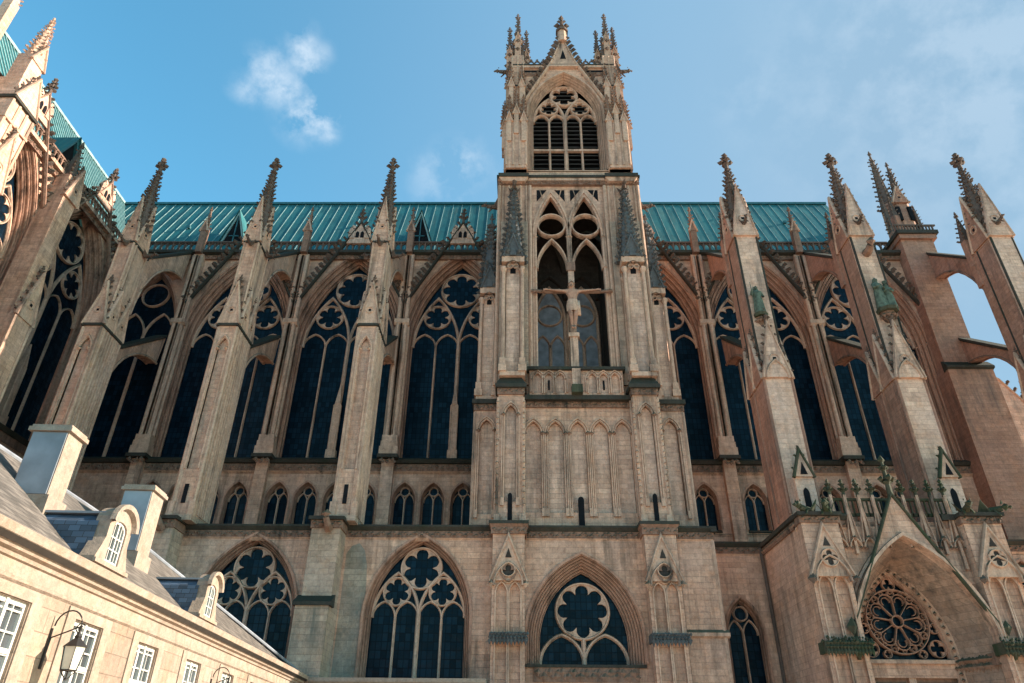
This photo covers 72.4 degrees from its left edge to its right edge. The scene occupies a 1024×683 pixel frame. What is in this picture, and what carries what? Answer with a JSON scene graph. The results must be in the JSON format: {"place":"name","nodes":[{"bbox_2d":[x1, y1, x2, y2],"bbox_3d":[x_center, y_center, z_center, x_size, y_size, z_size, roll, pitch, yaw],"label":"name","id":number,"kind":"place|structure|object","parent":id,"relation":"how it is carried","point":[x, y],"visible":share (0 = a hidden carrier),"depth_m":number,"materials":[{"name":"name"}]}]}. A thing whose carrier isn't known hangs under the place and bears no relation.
{"place":"outdoors","nodes":[
{"label":"outdoors","id":0,"kind":"place"},
{"bbox_2d":[0,0,125,458],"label":"cathedral transept","id":1,"kind":"structure","parent":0,"point":[62,213],"depth_m":56.85,"materials":[{"name":"stone"}]},
{"bbox_2d":[0,142,37,285],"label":"transept window","id":2,"kind":"structure","parent":1,"relation":"in","point":[26,166],"depth_m":55.62,"materials":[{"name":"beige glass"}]},
{"bbox_2d":[0,208,102,439],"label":"transept window","id":3,"kind":"structure","parent":1,"relation":"in","point":[61,310],"depth_m":60.58,"materials":[{"name":"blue glass"}]},
{"bbox_2d":[0,424,308,682],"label":"town house","id":4,"kind":"structure","parent":0,"point":[131,596],"depth_m":19.14,"materials":[{"name":"stone"}]},
{"bbox_2d":[0,594,25,678],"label":"window","id":5,"kind":"structure","parent":4,"relation":"in","point":[11,610],"depth_m":14.71,"materials":[{"name":"white paint"}]},
{"bbox_2d":[38,610,87,680],"bbox_3d":[-10.088,6.871,15.888,0.935,1.476,0.485,2,-31,-2],"label":"wall lantern","id":6,"kind":"object","parent":4,"relation":"attached to","point":[75,648],"depth_m":15.70,"materials":[{"name":"metal"}]},
{"bbox_2d":[57,621,98,682],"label":"window","id":7,"kind":"structure","parent":4,"relation":"in","point":[89,634],"depth_m":17.56,"materials":[{"name":"white paint"}]},
{"bbox_2d":[129,644,154,682],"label":"window","id":8,"kind":"structure","parent":4,"relation":"in","point":[144,654],"depth_m":20.63,"materials":[{"name":"white paint"}]},
{"bbox_2d":[182,661,197,682],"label":"window","id":9,"kind":"structure","parent":4,"relation":"in","point":[189,675],"depth_m":24.08,"materials":[{"name":"white paint"}]},
{"bbox_2d":[210,667,231,682],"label":"wall lantern","id":10,"kind":"object","parent":4,"relation":"attached to","point":[229,676],"depth_m":25.88,"materials":[{"name":"metal"}]},
{"bbox_2d":[221,673,230,682],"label":"window","id":11,"kind":"structure","parent":4,"relation":"in","point":[224,676],"depth_m":27.44,"materials":[{"name":"white paint"}]},
{"bbox_2d":[0,0,1023,395],"label":"sky","id":12,"kind":"structure","parent":0,"point":[335,91],"materials":[{"name":"blue"}]},
{"bbox_2d":[996,377,1023,445],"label":"end pier","id":13,"kind":"structure","parent":0,"point":[1014,401],"depth_m":61.58,"materials":[{"name":"stone"}]},
{"label":"plaza pavement","id":14,"kind":"structure","parent":0,"visible":0},
{"bbox_2d":[151,509,490,679],"bbox_3d":[-11.297,20.017,45.514,48.500,15.600,11.546,0,-31,1],"label":"chapel aisle","id":15,"kind":"object","parent":14,"relation":"on","point":[324,594],"visible":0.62,"depth_m":44.79,"materials":[{"name":"stone"}]},
{"bbox_2d":[204,532,296,663],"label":"aisle window","id":16,"kind":"structure","parent":15,"relation":"in","point":[260,589],"depth_m":45.31,"materials":[{"name":"blue glass"}]},
{"bbox_2d":[354,533,471,677],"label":"aisle window","id":17,"kind":"structure","parent":15,"relation":"in","point":[416,622],"depth_m":44.33,"materials":[{"name":"blue glass"}]},
{"bbox_2d":[71,202,979,541],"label":"cathedral nave","id":18,"kind":"structure","parent":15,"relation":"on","point":[281,458],"depth_m":63.53,"materials":[{"name":"stone"}]},
{"bbox_2d":[44,158,192,490],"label":"flying buttress","id":19,"kind":"structure","parent":18,"relation":"attached to","point":[102,350],"depth_m":55.80,"materials":[{"name":"stone"}]},
{"bbox_2d":[83,273,176,456],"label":"clerestory window","id":20,"kind":"structure","parent":18,"relation":"in","point":[118,421],"depth_m":63.27,"materials":[{"name":"blue glass"}]},
{"bbox_2d":[145,479,161,489],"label":"triforium window","id":21,"kind":"structure","parent":18,"relation":"in","point":[153,482],"depth_m":57.43,"materials":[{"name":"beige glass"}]},
{"bbox_2d":[160,483,175,514],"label":"triforium window","id":22,"kind":"structure","parent":18,"relation":"in","point":[169,493],"depth_m":56.92,"materials":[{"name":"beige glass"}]},
{"bbox_2d":[210,486,219,523],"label":"triforium window","id":23,"kind":"structure","parent":18,"relation":"in","point":[217,499],"depth_m":56.66,"materials":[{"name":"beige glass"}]},
{"bbox_2d":[152,260,288,456],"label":"clerestory window","id":24,"kind":"structure","parent":18,"relation":"in","point":[247,425],"depth_m":63.77,"materials":[{"name":"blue glass"}]},
{"bbox_2d":[164,158,297,523],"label":"flying buttress","id":25,"kind":"structure","parent":18,"relation":"attached to","point":[236,349],"depth_m":52.92,"materials":[{"name":"stone"}]},
{"bbox_2d":[216,479,248,523],"bbox_3d":[-22.361,13.300,56.710,2.200,4.181,0.785,0,-31,1],"label":"triforium window","id":26,"kind":"structure","parent":18,"relation":"in","point":[236,509],"depth_m":56.85,"materials":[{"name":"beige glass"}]},
{"bbox_2d":[258,480,289,523],"bbox_3d":[-19.061,13.307,56.674,2.200,4.181,0.785,0,-31,1],"label":"triforium window","id":27,"kind":"structure","parent":18,"relation":"in","point":[278,502],"depth_m":56.83,"materials":[{"name":"blue glass"}]},
{"bbox_2d":[287,480,318,523],"bbox_3d":[-16.711,13.312,56.649,2.200,4.181,0.785,0,-31,1],"label":"triforium window","id":28,"kind":"structure","parent":18,"relation":"in","point":[307,502],"depth_m":56.83,"materials":[{"name":"blue glass"}]},
{"bbox_2d":[319,482,334,514],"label":"triforium window","id":29,"kind":"structure","parent":18,"relation":"in","point":[326,498],"depth_m":56.94,"materials":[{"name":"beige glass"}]},
{"bbox_2d":[276,260,397,457],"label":"clerestory window","id":30,"kind":"structure","parent":18,"relation":"in","point":[314,429],"depth_m":64.06,"materials":[{"name":"blue glass"}]},
{"bbox_2d":[329,158,406,524],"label":"flying buttress","id":31,"kind":"structure","parent":18,"relation":"attached to","point":[374,349],"depth_m":52.41,"materials":[{"name":"stone"}]},
{"bbox_2d":[364,482,376,523],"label":"triforium window","id":32,"kind":"structure","parent":18,"relation":"in","point":[371,505],"depth_m":56.74,"materials":[{"name":"blue glass"}]},
{"bbox_2d":[389,480,416,524],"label":"triforium window","id":33,"kind":"structure","parent":18,"relation":"in","point":[403,505],"depth_m":56.73,"materials":[{"name":"blue glass"}]},
{"bbox_2d":[417,480,445,524],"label":"triforium window","id":34,"kind":"structure","parent":18,"relation":"in","point":[432,505],"depth_m":56.67,"materials":[{"name":"blue glass"}]},
{"bbox_2d":[399,260,483,457],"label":"clerestory window","id":35,"kind":"structure","parent":18,"relation":"in","point":[441,373],"depth_m":64.16,"materials":[{"name":"blue glass"}]},
{"bbox_2d":[447,481,470,524],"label":"triforium window","id":36,"kind":"structure","parent":18,"relation":"in","point":[459,502],"depth_m":56.73,"materials":[{"name":"blue glass"}]},
{"bbox_2d":[657,261,716,458],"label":"clerestory window","id":37,"kind":"structure","parent":18,"relation":"in","point":[685,336],"depth_m":63.92,"materials":[{"name":"blue glass"}]},
{"bbox_2d":[695,481,723,532],"bbox_3d":[15.587,13.382,56.296,2.200,4.181,0.785,0,-31,1],"label":"triforium window","id":38,"kind":"structure","parent":18,"relation":"in","point":[708,507],"depth_m":56.47,"materials":[{"name":"blue glass"}]},
{"bbox_2d":[742,482,773,532],"bbox_3d":[19.587,13.391,56.252,2.200,4.181,0.785,0,-31,1],"label":"triforium window","id":39,"kind":"structure","parent":18,"relation":"in","point":[756,519],"depth_m":56.33,"materials":[{"name":"blue glass"}]},
{"bbox_2d":[705,153,821,529],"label":"flying buttress","id":40,"kind":"structure","parent":18,"relation":"attached to","point":[786,460],"depth_m":52.04,"materials":[{"name":"stone"}]},
{"bbox_2d":[754,311,767,324],"bbox_3d":[19.141,-1.654,53.665,1.019,1.000,1.019,27,-40,-37],"label":"statue console","id":41,"kind":"object","parent":40,"relation":"attached to","point":[757,315],"visible":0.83,"depth_m":53.51,"materials":[{"name":"brown stone"}]},
{"bbox_2d":[749,282,766,312],"bbox_3d":[19.143,-3.330,54.520,1.113,2.756,0.783,0,-31,1],"label":"saint statue","id":42,"kind":"object","parent":41,"relation":"on","point":[756,294],"visible":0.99,"depth_m":54.26,"materials":[{"name":"green metal"}]},
{"bbox_2d":[767,495,773,529],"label":"triforium window","id":43,"kind":"structure","parent":18,"relation":"in","point":[767,495],"depth_m":55.69,"materials":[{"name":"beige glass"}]},
{"bbox_2d":[709,263,837,459],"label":"clerestory window","id":44,"kind":"structure","parent":18,"relation":"in","point":[795,339],"depth_m":63.50,"materials":[{"name":"blue glass"}]},
{"bbox_2d":[819,483,846,521],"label":"triforium window","id":45,"kind":"structure","parent":18,"relation":"in","point":[823,494],"depth_m":56.70,"materials":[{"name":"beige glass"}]},
{"bbox_2d":[867,482,887,521],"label":"triforium window","id":46,"kind":"structure","parent":18,"relation":"in","point":[880,489],"depth_m":56.73,"materials":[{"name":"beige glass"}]},
{"bbox_2d":[803,153,965,521],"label":"flying buttress","id":47,"kind":"structure","parent":18,"relation":"attached to","point":[908,416],"depth_m":52.50,"materials":[{"name":"stone"}]},
{"bbox_2d":[862,237,875,256],"bbox_3d":[28.831,-7.768,56.467,0.766,1.254,1.532,0,-31,1],"label":"corbel head","id":48,"kind":"object","parent":47,"relation":"attached to","point":[867,251],"visible":1,"depth_m":56.32},
{"bbox_2d":[876,304,898,322],"bbox_3d":[28.841,-1.994,53.540,1.524,1.000,1.524,0,-31,1],"label":"statue console","id":49,"kind":"object","parent":47,"relation":"attached to","point":[883,311],"visible":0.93,"depth_m":53.33,"materials":[{"name":"brown stone"}]},
{"bbox_2d":[871,278,888,309],"bbox_3d":[28.574,-3.812,54.442,1.108,3.041,0.962,8,-32,-12],"label":"saint statue","id":50,"kind":"object","parent":49,"relation":"on","point":[881,300],"visible":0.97,"depth_m":54.15,"materials":[{"name":"green metal"}]},
{"bbox_2d":[881,280,897,305],"bbox_3d":[29.185,-3.626,54.280,0.906,2.565,0.788,-11,-33,18],"label":"saint statue","id":51,"kind":"object","parent":49,"relation":"on","point":[888,291],"visible":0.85,"depth_m":54.12,"materials":[{"name":"green metal"}]},
{"bbox_2d":[816,274,963,459],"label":"clerestory window","id":52,"kind":"structure","parent":18,"relation":"in","point":[834,307],"depth_m":63.19,"materials":[{"name":"blue glass"}]},
{"bbox_2d":[893,486,901,503],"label":"triforium window","id":53,"kind":"structure","parent":18,"relation":"in","point":[896,493],"depth_m":56.73,"materials":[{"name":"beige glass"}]},
{"bbox_2d":[304,677,486,682],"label":"garden wall","id":54,"kind":"structure","parent":14,"relation":"on","point":[384,680],"depth_m":39.38,"materials":[{"name":"brown stone"}]},
{"bbox_2d":[469,14,733,682],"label":"bell tower","id":55,"kind":"structure","parent":14,"relation":"on","point":[603,558],"depth_m":51.03,"materials":[{"name":"stone"}]},
{"bbox_2d":[538,286,567,365],"bbox_3d":[3.432,0.400,62.496,3.000,13.141,0.300,0,-31,1],"label":"inner window","id":56,"kind":"structure","parent":55,"relation":"in","point":[552,328],"depth_m":63.33,"materials":[{"name":"glass"}]},
{"bbox_2d":[526,71,608,171],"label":"belfry window","id":57,"kind":"structure","parent":55,"relation":"in","point":[561,126],"depth_m":69.00,"materials":[{"name":"beige stone"}]},
{"bbox_2d":[531,262,612,365],"bbox_3d":[4.865,-2.296,55.812,6.625,10.300,1.113,0,-31,1],"label":"crucifix","id":58,"kind":"object","parent":55,"relation":"on","point":[571,292],"visible":1,"depth_m":56.00,"materials":[{"name":"beige stone"}]},
{"bbox_2d":[566,286,601,365],"bbox_3d":[6.432,0.407,62.464,3.000,13.141,0.300,0,-31,1],"label":"inner window","id":59,"kind":"structure","parent":55,"relation":"in","point":[588,327],"depth_m":63.19,"materials":[{"name":"glass"}]},
{"bbox_2d":[525,551,648,664],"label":"great window","id":60,"kind":"structure","parent":55,"relation":"in","point":[575,621],"depth_m":44.42,"materials":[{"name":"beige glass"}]},
{"bbox_2d":[714,539,1023,682],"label":"aisle wall","id":61,"kind":"structure","parent":14,"relation":"on","point":[754,647],"depth_m":47.42,"materials":[{"name":"stone"}]},
{"bbox_2d":[725,595,774,682],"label":"aisle window","id":62,"kind":"structure","parent":61,"relation":"in","point":[745,649],"depth_m":46.58,"materials":[{"name":"blue glass"}]},
{"bbox_2d":[1016,558,1023,586],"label":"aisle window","id":63,"kind":"structure","parent":61,"relation":"in","point":[1020,561],"depth_m":48.72,"materials":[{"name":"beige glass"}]},
{"bbox_2d":[758,456,1023,682],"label":"portal porch","id":64,"kind":"object","parent":14,"relation":"on","point":[898,593],"visible":1,"depth_m":41.99,"materials":[{"name":"stone"}]},
{"bbox_2d":[862,575,951,659],"bbox_3d":[23.535,16.819,43.044,5.500,5.059,0.400,0,-31,1],"label":"rose window","id":65,"kind":"structure","parent":64,"relation":"in","point":[900,627],"depth_m":42.73,"materials":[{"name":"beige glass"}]},
{"bbox_2d":[875,678,957,682],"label":"door","id":66,"kind":"structure","parent":64,"relation":"in","point":[878,680],"depth_m":41.20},
{"bbox_2d":[867,151,1023,538],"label":"corner stair turret","id":67,"kind":"object","parent":14,"relation":"on","point":[991,446],"visible":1,"depth_m":60.26,"materials":[{"name":"stone"}]},
{"bbox_2d":[926,153,1023,400],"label":"flying buttress","id":68,"kind":"structure","parent":67,"relation":"attached to","point":[990,262],"depth_m":58.15,"materials":[{"name":"stone"}]}
]}

